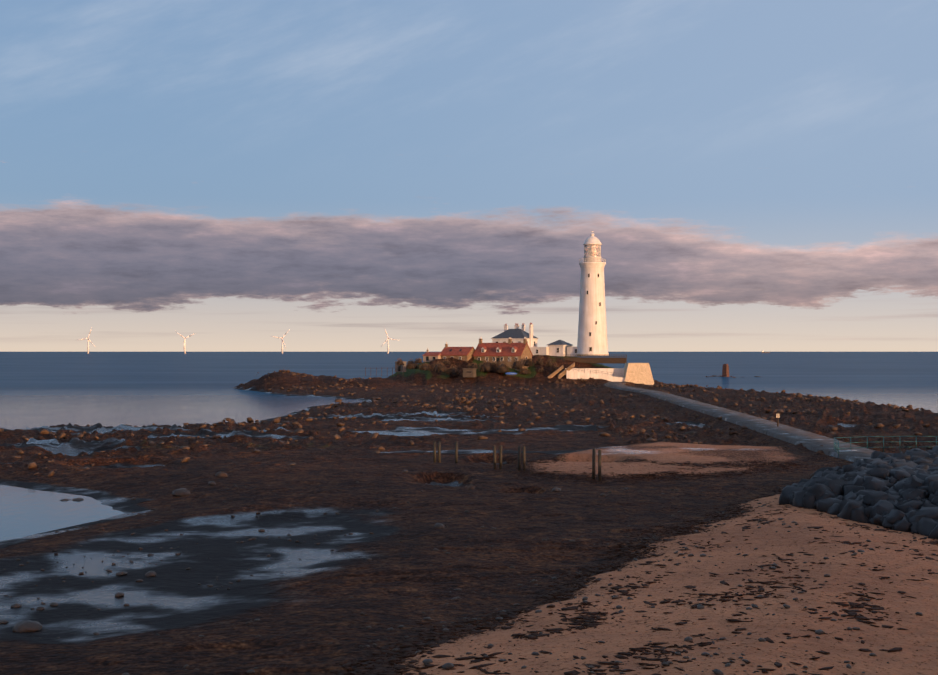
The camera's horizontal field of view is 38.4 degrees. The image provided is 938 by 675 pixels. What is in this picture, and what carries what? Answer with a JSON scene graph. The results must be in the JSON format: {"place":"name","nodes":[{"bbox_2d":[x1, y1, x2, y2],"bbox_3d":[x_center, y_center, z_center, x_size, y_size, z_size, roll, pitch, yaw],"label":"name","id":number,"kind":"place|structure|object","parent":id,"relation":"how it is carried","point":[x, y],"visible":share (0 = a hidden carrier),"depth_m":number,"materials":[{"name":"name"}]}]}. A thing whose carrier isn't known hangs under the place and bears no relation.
{"place":"outdoors","nodes":[
{"label":"outdoors","id":0,"kind":"place"},
{"bbox_2d":[0,369,935,489],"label":"rocks","id":1,"kind":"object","parent":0,"point":[250,420],"depth_m":205.16,"materials":[{"name":"brown stone"}]},
{"bbox_2d":[0,355,937,674],"bbox_3d":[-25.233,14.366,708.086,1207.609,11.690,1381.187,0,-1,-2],"label":"ground","id":2,"kind":"structure","parent":0,"point":[174,605],"depth_m":68.71,"materials":[{"name":"brown soil"}]},
{"bbox_2d":[0,435,935,674],"bbox_3d":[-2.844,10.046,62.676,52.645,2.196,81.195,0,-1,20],"label":"stones","id":3,"kind":"object","parent":2,"relation":"on","point":[717,671],"visible":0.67,"depth_m":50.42,"materials":[{"name":"brown stone"}]},
{"bbox_2d":[422,337,532,371],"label":"cottages","id":4,"kind":"structure","parent":2,"relation":"on","point":[508,352],"depth_m":404.63,"materials":[{"name":"stone"}]},
{"bbox_2d":[396,355,559,374],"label":"island scrub","id":5,"kind":"object","parent":2,"relation":"on","point":[487,366],"visible":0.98,"depth_m":395.03,"materials":[{"name":"green plant"}]},
{"bbox_2d":[365,355,653,384],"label":"retaining wall","id":6,"kind":"structure","parent":2,"relation":"on","point":[638,373],"depth_m":394.19,"materials":[{"name":"white paint"}]},
{"bbox_2d":[505,372,516,374],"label":"blue boat","id":7,"kind":"object","parent":2,"relation":"on","point":[510,373],"visible":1,"depth_m":390.57,"materials":[{"name":"blue plastic"}]},
{"bbox_2d":[491,323,538,346],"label":"keeper house","id":8,"kind":"structure","parent":2,"relation":"on","point":[517,335],"depth_m":429.74,"materials":[{"name":"white paint"}]},
{"bbox_2d":[433,442,600,480],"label":"wooden posts","id":9,"kind":"object","parent":2,"relation":"on","point":[524,458],"visible":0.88,"depth_m":107.43,"materials":[{"name":"brown wood"}]},
{"bbox_2d":[529,340,577,355],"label":"outbuilding","id":10,"kind":"structure","parent":2,"relation":"on","point":[559,348],"depth_m":423.43,"materials":[{"name":"white paint"}]},
{"bbox_2d":[577,231,608,355],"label":"lighthouse","id":11,"kind":"object","parent":2,"relation":"on","point":[592,333],"visible":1,"depth_m":417.67,"materials":[{"name":"white paint"}]},
{"bbox_2d":[325,459,937,674],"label":"sand","id":12,"kind":"structure","parent":2,"relation":"on","point":[378,664],"depth_m":46.72,"materials":[{"name":"beige sand"}]},
{"bbox_2d":[722,364,728,376],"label":"beacon","id":13,"kind":"object","parent":2,"relation":"on","point":[725,370],"visible":0.8,"depth_m":557.54,"materials":[{"name":"metal"}]},
{"bbox_2d":[604,382,884,461],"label":"causeway","id":14,"kind":"structure","parent":2,"relation":"on","point":[806,439],"depth_m":158.97,"materials":[{"name":"concrete"}]},
{"bbox_2d":[834,436,937,456],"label":"fence","id":15,"kind":"object","parent":14,"relation":"on","point":[867,447],"visible":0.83,"depth_m":123.81,"materials":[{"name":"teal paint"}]},
{"bbox_2d":[779,446,937,538],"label":"armour rock","id":16,"kind":"object","parent":2,"relation":"on","point":[896,491],"visible":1,"depth_m":75.45,"materials":[{"name":"grey stone"}]},
{"bbox_2d":[0,352,937,540],"bbox_3d":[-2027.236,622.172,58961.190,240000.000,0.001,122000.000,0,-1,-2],"label":"sea","id":17,"kind":"structure","parent":0,"point":[105,389],"depth_m":471.98,"materials":[{"name":"blue liquid"}]},
{"bbox_2d":[79,328,396,353],"bbox_3d":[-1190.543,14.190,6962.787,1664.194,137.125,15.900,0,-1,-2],"label":"wind turbines","id":18,"kind":"object","parent":17,"relation":"on","point":[184,349],"visible":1,"depth_m":6951.72,"materials":[{"name":"white metal"}]},
{"bbox_2d":[706,375,759,377],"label":"rocks","id":19,"kind":"object","parent":17,"relation":"in","point":[726,376],"visible":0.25,"depth_m":559.34,"materials":[{"name":"stone"}]},
{"bbox_2d":[0,0,937,351],"label":"sky","id":20,"kind":"structure","parent":0,"point":[748,175],"materials":[{"name":"blue"}]},
{"bbox_2d":[776,413,779,426],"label":"sign","id":21,"kind":"object","parent":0,"point":[777,415],"visible":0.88,"depth_m":160.94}
]}

